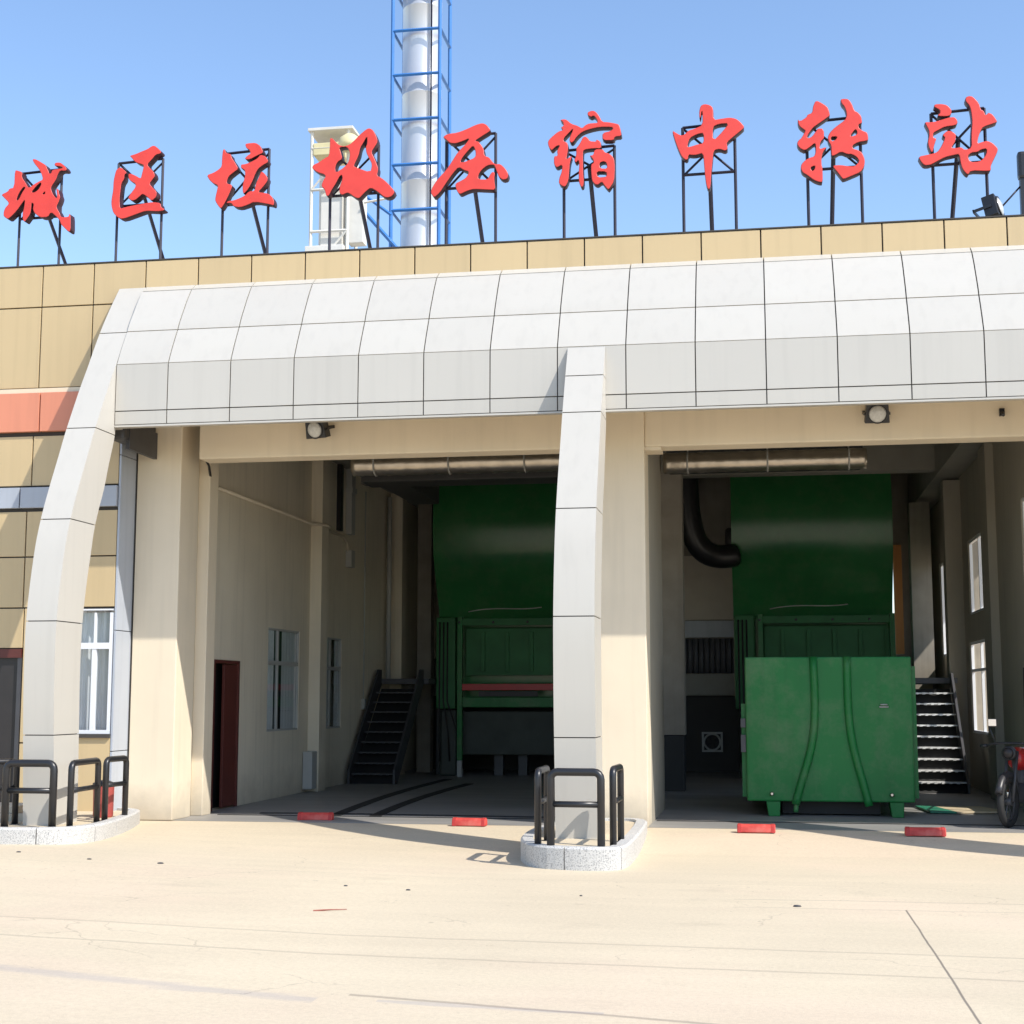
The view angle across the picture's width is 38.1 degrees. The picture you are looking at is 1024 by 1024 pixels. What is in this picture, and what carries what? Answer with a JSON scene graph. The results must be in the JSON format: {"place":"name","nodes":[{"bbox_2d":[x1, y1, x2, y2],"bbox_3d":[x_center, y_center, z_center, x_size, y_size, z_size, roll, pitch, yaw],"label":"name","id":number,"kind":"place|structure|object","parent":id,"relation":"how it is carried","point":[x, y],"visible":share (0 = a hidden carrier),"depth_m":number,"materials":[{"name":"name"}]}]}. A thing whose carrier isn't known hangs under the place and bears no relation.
{"place":"outdoors","nodes":[
{"label":"outdoors","id":0,"kind":"place"},
{"bbox_2d":[305,125,385,250],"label":"plant tower","id":1,"kind":"structure","parent":0,"point":[347,228],"depth_m":41.35,"materials":[{"name":"white metal"}]},
{"bbox_2d":[0,806,1023,1023],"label":"ground","id":2,"kind":"structure","parent":0,"point":[214,922],"depth_m":10.90,"materials":[{"name":"concrete"}]},
{"bbox_2d":[0,802,22,820],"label":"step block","id":3,"kind":"structure","parent":2,"relation":"on","point":[20,813],"depth_m":17.64,"materials":[{"name":"grey concrete"}]},
{"bbox_2d":[0,807,139,844],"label":"curb","id":4,"kind":"structure","parent":2,"relation":"on","point":[83,829],"depth_m":16.48,"materials":[{"name":"stone"}]},
{"bbox_2d":[0,758,19,824],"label":"guard rail","id":5,"kind":"object","parent":4,"relation":"on","point":[15,796],"visible":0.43,"depth_m":17.09,"materials":[{"name":"black metal"}]},
{"bbox_2d":[0,759,57,826],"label":"guard rail","id":6,"kind":"object","parent":4,"relation":"on","point":[7,790],"visible":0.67,"depth_m":16.60,"materials":[{"name":"black metal"}]},
{"bbox_2d":[66,757,100,825],"bbox_3d":[-4.895,3.230,16.997,0.122,0.806,0.933,-1,-7,5],"label":"guard rail","id":7,"kind":"object","parent":4,"relation":"on","point":[95,787],"visible":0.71,"depth_m":16.90,"materials":[{"name":"black metal"}]},
{"bbox_2d":[93,780,113,817],"bbox_3d":[-4.979,3.498,18.097,0.270,0.455,0.266,-1,-7,10],"label":"waste bin","id":8,"kind":"object","parent":4,"relation":"on","point":[110,801],"visible":0.31,"depth_m":18.03,"materials":[{"name":"plastic"}]},
{"bbox_2d":[100,755,128,820],"bbox_3d":[-4.756,3.332,17.814,0.122,0.806,0.641,-1,-7,12],"label":"guard rail","id":9,"kind":"object","parent":4,"relation":"on","point":[106,784],"visible":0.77,"depth_m":17.75,"materials":[{"name":"black metal"}]},
{"bbox_2d":[313,909,346,910],"bbox_3d":[-1.448,3.173,11.836,0.274,0.018,0.032,2,-7,-18],"label":"twig","id":10,"kind":"object","parent":2,"relation":"on","point":[328,909],"visible":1,"depth_m":11.82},
{"bbox_2d":[367,0,451,246],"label":"chimney","id":11,"kind":"object","parent":2,"relation":"on","point":[420,164],"visible":0.47,"depth_m":46.82,"materials":[{"name":"metal"}]},
{"bbox_2d":[452,817,486,825],"bbox_3d":[-0.529,3.861,18.518,0.430,0.099,0.158,-1,-7,12],"label":"wheel stop","id":12,"kind":"object","parent":2,"relation":"on","point":[456,821],"visible":1,"depth_m":18.46,"materials":[{"name":"red rubber"}]},
{"bbox_2d":[0,214,1023,838],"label":"transfer station","id":13,"kind":"object","parent":2,"relation":"on","point":[180,630],"visible":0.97,"depth_m":19.10,"materials":[{"name":"beige paint"}]},
{"bbox_2d":[0,649,22,802],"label":"entrance door","id":14,"kind":"structure","parent":13,"relation":"in","point":[11,660],"depth_m":19.37,"materials":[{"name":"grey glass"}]},
{"bbox_2d":[2,159,74,265],"bbox_3d":[-6.390,-3.775,20.979,1.032,1.997,1.442,-1,-7,10],"label":"rooftop sign character","id":15,"kind":"object","parent":13,"relation":"on","point":[41,199],"visible":0.98,"depth_m":20.36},
{"bbox_2d":[77,609,128,737],"bbox_3d":[-5.602,2.152,19.607,1.025,1.760,0.820,-1,-7,10],"label":"window","id":16,"kind":"structure","parent":13,"relation":"in","point":[97,640],"depth_m":19.33,"materials":[{"name":"white glass"}]},
{"bbox_2d":[111,146,167,260],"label":"rooftop sign character","id":17,"kind":"object","parent":13,"relation":"on","point":[147,160],"visible":0.99,"depth_m":20.12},
{"bbox_2d":[205,461,211,476],"bbox_3d":[-4.183,-0.556,20.560,0.057,0.261,0.932,1,-7,-4],"label":"loose cable","id":18,"kind":"object","parent":13,"relation":"hanging from","point":[209,469],"visible":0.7,"depth_m":20.41,"materials":[{"name":"black rubber"}]},
{"bbox_2d":[210,659,239,810],"bbox_3d":[-4.246,3.208,21.457,0.242,2.120,1.050,-1,-7,10],"label":"inner door","id":19,"kind":"structure","parent":13,"relation":"in","point":[226,687],"depth_m":21.63,"materials":[{"name":"red wood"}]},
{"bbox_2d":[207,143,276,255],"bbox_3d":[-3.508,-3.850,20.496,0.947,2.027,1.442,-1,-7,10],"label":"rooftop sign character","id":20,"kind":"object","parent":13,"relation":"on","point":[225,174],"visible":1,"depth_m":19.88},
{"bbox_2d":[266,627,298,731],"bbox_3d":[-3.850,2.726,24.112,0.284,1.830,1.800,-1,-7,10],"label":"inner window","id":21,"kind":"structure","parent":13,"relation":"in","point":[283,645],"depth_m":24.39,"materials":[{"name":"grey glass"}]},
{"bbox_2d":[218,486,348,550],"bbox_3d":[-3.555,0.173,24.448,0.254,0.297,6.957,-1,-7,10],"label":"wall conduit","id":22,"kind":"object","parent":13,"relation":"attached to","point":[281,512],"depth_m":24.11,"materials":[{"name":"grey metal"}]},
{"bbox_2d":[305,422,334,438],"bbox_3d":[-2.531,-1.094,19.449,0.320,0.247,0.285,-3,10,23],"label":"floodlight","id":23,"kind":"object","parent":13,"relation":"attached to","point":[316,430],"visible":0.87,"depth_m":19.34,"materials":[{"name":"black paint"}]},
{"bbox_2d":[326,637,340,728],"bbox_3d":[-3.280,3.086,26.811,0.071,1.620,1.120,-1,-7,10],"label":"inner window","id":24,"kind":"structure","parent":13,"relation":"in","point":[337,642],"depth_m":27.15,"materials":[{"name":"grey plastic"}]},
{"bbox_2d":[336,464,343,530],"bbox_3d":[-3.170,-0.487,27.415,0.079,1.680,0.170,-1,-7,10],"label":"dark cable tray","id":25,"kind":"object","parent":13,"relation":"attached to","point":[340,494],"visible":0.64,"depth_m":27.33,"materials":[{"name":"black paint"}]},
{"bbox_2d":[345,550,354,567],"bbox_3d":[-3.040,0.884,27.902,0.120,0.320,0.240,-1,-7,10],"label":"junction box","id":26,"kind":"object","parent":13,"relation":"attached to","point":[350,559],"visible":1,"depth_m":27.79,"materials":[{"name":"grey plastic"}]},
{"bbox_2d":[345,469,356,534],"bbox_3d":[-3.034,-0.409,28.036,0.140,1.680,0.310,-1,-7,10],"label":"rainwater pipe","id":27,"kind":"object","parent":13,"relation":"attached to","point":[350,490],"visible":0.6,"depth_m":27.90,"materials":[{"name":"grey plastic"}]},
{"bbox_2d":[312,128,396,249],"bbox_3d":[-1.977,-3.931,20.245,1.127,2.124,1.442,-1,-7,10],"label":"rooftop sign character","id":28,"kind":"object","parent":13,"relation":"on","point":[359,184],"visible":0.99,"depth_m":19.63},
{"bbox_2d":[361,492,366,708],"bbox_3d":[-2.869,1.710,28.996,0.059,4.250,0.160,-1,-7,10],"label":"pipe","id":29,"kind":"object","parent":13,"relation":"attached to","point":[363,703],"visible":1,"depth_m":28.94,"materials":[{"name":"grey plastic"}]},
{"bbox_2d":[386,497,391,678],"bbox_3d":[-2.533,1.580,30.590,0.100,3.800,0.095,-1,-7,10],"label":"corner pipe","id":30,"kind":"object","parent":13,"relation":"attached to","point":[388,607],"visible":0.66,"depth_m":30.55,"materials":[{"name":"grey plastic"}]},
{"bbox_2d":[351,454,558,476],"bbox_3d":[-0.410,-1.332,22.311,4.050,1.540,0.380,-1,-7,10],"label":"air duct","id":31,"kind":"object","parent":13,"relation":"hanging from","point":[461,465],"visible":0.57,"depth_m":22.17,"materials":[{"name":"metal"}]},
{"bbox_2d":[361,471,557,504],"bbox_3d":[-0.030,-0.599,26.141,4.500,0.530,3.400,-1,-7,10],"label":"dark trunking","id":32,"kind":"object","parent":13,"relation":"attached to","point":[418,489],"visible":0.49,"depth_m":24.77,"materials":[{"name":"grey metal"}]},
{"bbox_2d":[431,123,509,243],"bbox_3d":[-0.434,-3.947,19.984,1.027,2.092,1.442,-1,-7,10],"label":"rooftop sign character","id":33,"kind":"object","parent":13,"relation":"on","point":[479,164],"visible":0.99,"depth_m":19.37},
{"bbox_2d":[548,111,621,237],"bbox_3d":[1.054,-4.013,19.738,0.954,2.165,1.442,-1,-7,10],"label":"rooftop sign character","id":34,"kind":"object","parent":13,"relation":"on","point":[563,160],"visible":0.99,"depth_m":19.13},
{"bbox_2d":[673,104,743,231],"bbox_3d":[2.611,-4.040,19.475,0.900,2.152,1.442,-1,-7,10],"label":"rooftop sign character","id":35,"kind":"object","parent":13,"relation":"on","point":[708,148],"visible":1,"depth_m":18.88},
{"bbox_2d":[685,620,733,637],"bbox_3d":[4.321,2.574,32.629,1.400,0.370,0.060,-1,-7,10],"label":"high window","id":36,"kind":"structure","parent":13,"relation":"in","point":[693,629],"depth_m":32.59,"materials":[{"name":"grey glass"}]},
{"bbox_2d":[702,732,722,751],"bbox_3d":[4.293,4.926,31.805,0.440,0.420,0.110,-1,-7,10],"label":"exhaust fan","id":37,"kind":"object","parent":13,"relation":"attached to","point":[719,739],"visible":1,"depth_m":31.76,"materials":[{"name":"grey plastic"}]},
{"bbox_2d":[666,446,862,474],"bbox_3d":[4.083,-0.903,24.097,3.100,0.430,0.700,-1,-7,10],"label":"dark trunking","id":38,"kind":"object","parent":13,"relation":"attached to","point":[758,449],"visible":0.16,"depth_m":23.88,"materials":[{"name":"grey metal"}]},
{"bbox_2d":[663,446,866,473],"bbox_3d":[3.657,-1.377,21.623,2.900,1.619,0.339,-1,-7,10],"label":"air duct","id":39,"kind":"object","parent":13,"relation":"hanging from","point":[767,460],"visible":0.99,"depth_m":21.42,"materials":[{"name":"metal"}]},
{"bbox_2d":[797,99,867,224],"bbox_3d":[4.131,-4.048,19.217,0.871,2.105,1.442,-1,-7,10],"label":"rooftop sign character","id":40,"kind":"object","parent":13,"relation":"on","point":[845,142],"visible":0.99,"depth_m":18.59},
{"bbox_2d":[862,404,889,423],"bbox_3d":[4.485,-1.221,18.268,0.320,0.247,0.285,-1,11,8],"label":"floodlight","id":41,"kind":"object","parent":13,"relation":"attached to","point":[876,414],"visible":0.91,"depth_m":18.15,"materials":[{"name":"black paint"}]},
{"bbox_2d":[941,563,945,656],"bbox_3d":[8.721,1.917,29.650,0.050,1.900,1.800,-1,-7,10],"label":"side window","id":42,"kind":"structure","parent":13,"relation":"in","point":[942,576],"depth_m":30.48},
{"bbox_2d":[918,96,997,218],"bbox_3d":[5.620,-4.044,18.962,0.947,2.035,1.442,-1,-7,10],"label":"rooftop sign character","id":43,"kind":"object","parent":13,"relation":"on","point":[980,120],"visible":0.99,"depth_m":18.34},
{"bbox_2d":[969,533,983,614],"bbox_3d":[7.965,1.045,25.262,0.050,1.310,2.150,-1,-7,10],"label":"side window","id":44,"kind":"structure","parent":13,"relation":"in","point":[977,538],"depth_m":25.55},
{"bbox_2d":[971,639,987,734],"bbox_3d":[7.991,2.969,25.172,0.053,1.590,2.350,-1,-7,10],"label":"side window","id":45,"kind":"structure","parent":13,"relation":"in","point":[982,669],"depth_m":25.33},
{"bbox_2d":[972,193,1004,216],"bbox_3d":[5.875,-3.711,18.271,0.328,0.284,0.368,-18,-15,29],"label":"floodlight","id":46,"kind":"object","parent":13,"relation":"on","point":[992,204],"visible":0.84,"depth_m":18.12,"materials":[{"name":"black paint"}]},
{"bbox_2d":[999,408,1004,416],"bbox_3d":[5.979,-1.211,18.098,0.060,0.117,0.141,-1,-7,10],"label":"camera bracket","id":47,"kind":"object","parent":13,"relation":"attached to","point":[1001,411],"visible":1,"depth_m":18.12,"materials":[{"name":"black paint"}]},
{"bbox_2d":[1003,151,1023,213],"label":"roof mast","id":48,"kind":"object","parent":13,"relation":"on","point":[1020,166],"visible":0.98,"depth_m":18.21,"materials":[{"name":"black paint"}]},
{"bbox_2d":[1022,498,1023,534],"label":"side window","id":49,"kind":"structure","parent":13,"relation":"in","point":[1022,498],"depth_m":20.85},
{"bbox_2d":[521,818,646,870],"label":"curb","id":50,"kind":"structure","parent":2,"relation":"on","point":[577,854],"depth_m":14.84,"materials":[{"name":"stone"}]},
{"bbox_2d":[534,765,549,843],"bbox_3d":[0.317,3.060,15.382,0.122,0.846,0.769,-1,-7,10],"label":"guard rail","id":51,"kind":"object","parent":50,"relation":"on","point":[538,799],"visible":0.81,"depth_m":15.07,"materials":[{"name":"black metal"}]},
{"bbox_2d":[547,768,604,846],"bbox_3d":[0.638,2.993,14.860,0.646,0.850,0.134,-1,-7,12],"label":"guard rail","id":52,"kind":"object","parent":50,"relation":"on","point":[552,804],"visible":0.9,"depth_m":14.85,"materials":[{"name":"black metal"}]},
{"bbox_2d":[609,764,623,845],"bbox_3d":[1.080,3.037,15.280,0.122,0.866,0.720,-1,-7,11],"label":"guard rail","id":53,"kind":"object","parent":50,"relation":"on","point":[616,804],"visible":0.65,"depth_m":15.04,"materials":[{"name":"black metal"}]},
{"bbox_2d":[737,823,775,832],"bbox_3d":[2.908,3.762,17.678,0.450,0.099,0.158,-1,-7,10],"label":"wheel stop","id":54,"kind":"object","parent":2,"relation":"on","point":[757,828],"visible":1,"depth_m":17.62,"materials":[{"name":"red rubber"}]},
{"bbox_2d":[904,826,945,836],"bbox_3d":[4.806,3.714,17.268,0.460,0.099,0.158,-1,-7,10],"label":"wheel stop","id":55,"kind":"object","parent":2,"relation":"on","point":[924,831],"visible":1,"depth_m":17.21,"materials":[{"name":"red plastic"}]},
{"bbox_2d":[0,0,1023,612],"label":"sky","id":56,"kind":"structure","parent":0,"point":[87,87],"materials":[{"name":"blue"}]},
{"bbox_2d":[174,769,1023,832],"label":"floor","id":57,"kind":"structure","parent":0,"point":[711,796],"depth_m":21.73,"materials":[{"name":"grey concrete"}]},
{"bbox_2d":[302,751,316,789],"bbox_3d":[-3.413,4.353,25.041,0.170,0.630,0.280,-1,-7,10],"label":"wall heater","id":58,"kind":"object","parent":57,"relation":"on","point":[309,775],"depth_m":24.92,"materials":[{"name":"grey plastic"}]},
{"bbox_2d":[297,812,333,819],"bbox_3d":[-2.562,3.969,19.384,0.460,0.099,0.158,-1,-7,6],"label":"wheel stop","id":59,"kind":"object","parent":57,"relation":"on","point":[315,816],"visible":1,"depth_m":19.32,"materials":[{"name":"red rubber"}]},
{"bbox_2d":[217,814,542,818],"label":"door frame track","id":60,"kind":"structure","parent":57,"relation":"on","point":[379,816],"depth_m":19.82,"materials":[{"name":"black metal"}]},
{"bbox_2d":[334,779,451,815],"bbox_3d":[-1.890,4.633,24.376,0.307,0.009,9.017,-1,-7,7],"label":"floor strip","id":61,"kind":"object","parent":57,"relation":"on","point":[357,806],"visible":0.96,"depth_m":23.51,"materials":[{"name":"black metal"}]},
{"bbox_2d":[347,669,439,783],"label":"steel staircase","id":62,"kind":"structure","parent":57,"relation":"on","point":[378,753],"depth_m":28.46,"materials":[{"name":"black metal"}]},
{"bbox_2d":[259,812,543,817],"bbox_3d":[-1.159,4.098,20.069,4.709,0.009,0.200,-1,-7,11],"label":"floor strip","id":63,"kind":"object","parent":57,"relation":"on","point":[405,814],"visible":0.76,"depth_m":20.13,"materials":[{"name":"black metal"}]},
{"bbox_2d":[369,783,473,815],"bbox_3d":[-1.370,4.540,23.635,0.282,0.009,7.512,-1,-7,8],"label":"floor strip","id":64,"kind":"object","parent":57,"relation":"on","point":[393,808],"visible":1,"depth_m":22.83,"materials":[{"name":"black metal"}]},
{"bbox_2d":[433,483,557,776],"bbox_3d":[0.088,2.275,30.831,3.100,6.280,2.085,-1,-7,10],"label":"compactor","id":65,"kind":"object","parent":57,"relation":"on","point":[493,548],"visible":0.62,"depth_m":30.18,"materials":[{"name":"green metal"}]},
{"bbox_2d":[730,473,895,777],"bbox_3d":[6.023,2.151,29.833,3.100,6.280,2.085,-1,-7,10],"label":"compactor","id":66,"kind":"object","parent":57,"relation":"on","point":[812,574],"visible":0.46,"depth_m":29.17,"materials":[{"name":"metal"}]},
{"bbox_2d":[683,478,740,567],"bbox_3d":[3.998,0.010,29.262,1.642,2.220,0.830,5,-9,-36],"label":"flexible hose","id":67,"kind":"object","parent":66,"relation":"attached to","point":[701,547],"visible":0.84,"depth_m":28.87,"materials":[{"name":"black rubber"}]},
{"bbox_2d":[741,657,918,817],"bbox_3d":[4.582,3.254,21.874,2.330,2.131,4.075,-1,-7,10],"label":"waste container","id":68,"kind":"object","parent":57,"relation":"on","point":[828,735],"visible":1,"depth_m":19.96,"materials":[{"name":"green metal"}]},
{"bbox_2d":[657,820,1023,825],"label":"door frame track","id":69,"kind":"structure","parent":57,"relation":"on","point":[836,823],"depth_m":18.82,"materials":[{"name":"black metal"}]},
{"bbox_2d":[915,673,969,793],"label":"steel staircase","id":70,"kind":"structure","parent":57,"relation":"on","point":[942,765],"depth_m":25.54,"materials":[{"name":"black metal"}]},
{"bbox_2d":[915,806,1007,813],"bbox_3d":[6.307,4.173,20.821,1.060,0.024,1.142,-1,-7,4],"label":"board","id":71,"kind":"object","parent":57,"relation":"on","point":[955,809],"visible":1,"depth_m":20.69,"materials":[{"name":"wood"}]},
{"bbox_2d":[980,719,1023,827],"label":"motorcycle","id":72,"kind":"object","parent":57,"relation":"on","point":[1013,757],"visible":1,"depth_m":18.38,"materials":[{"name":"metal"}]}
]}

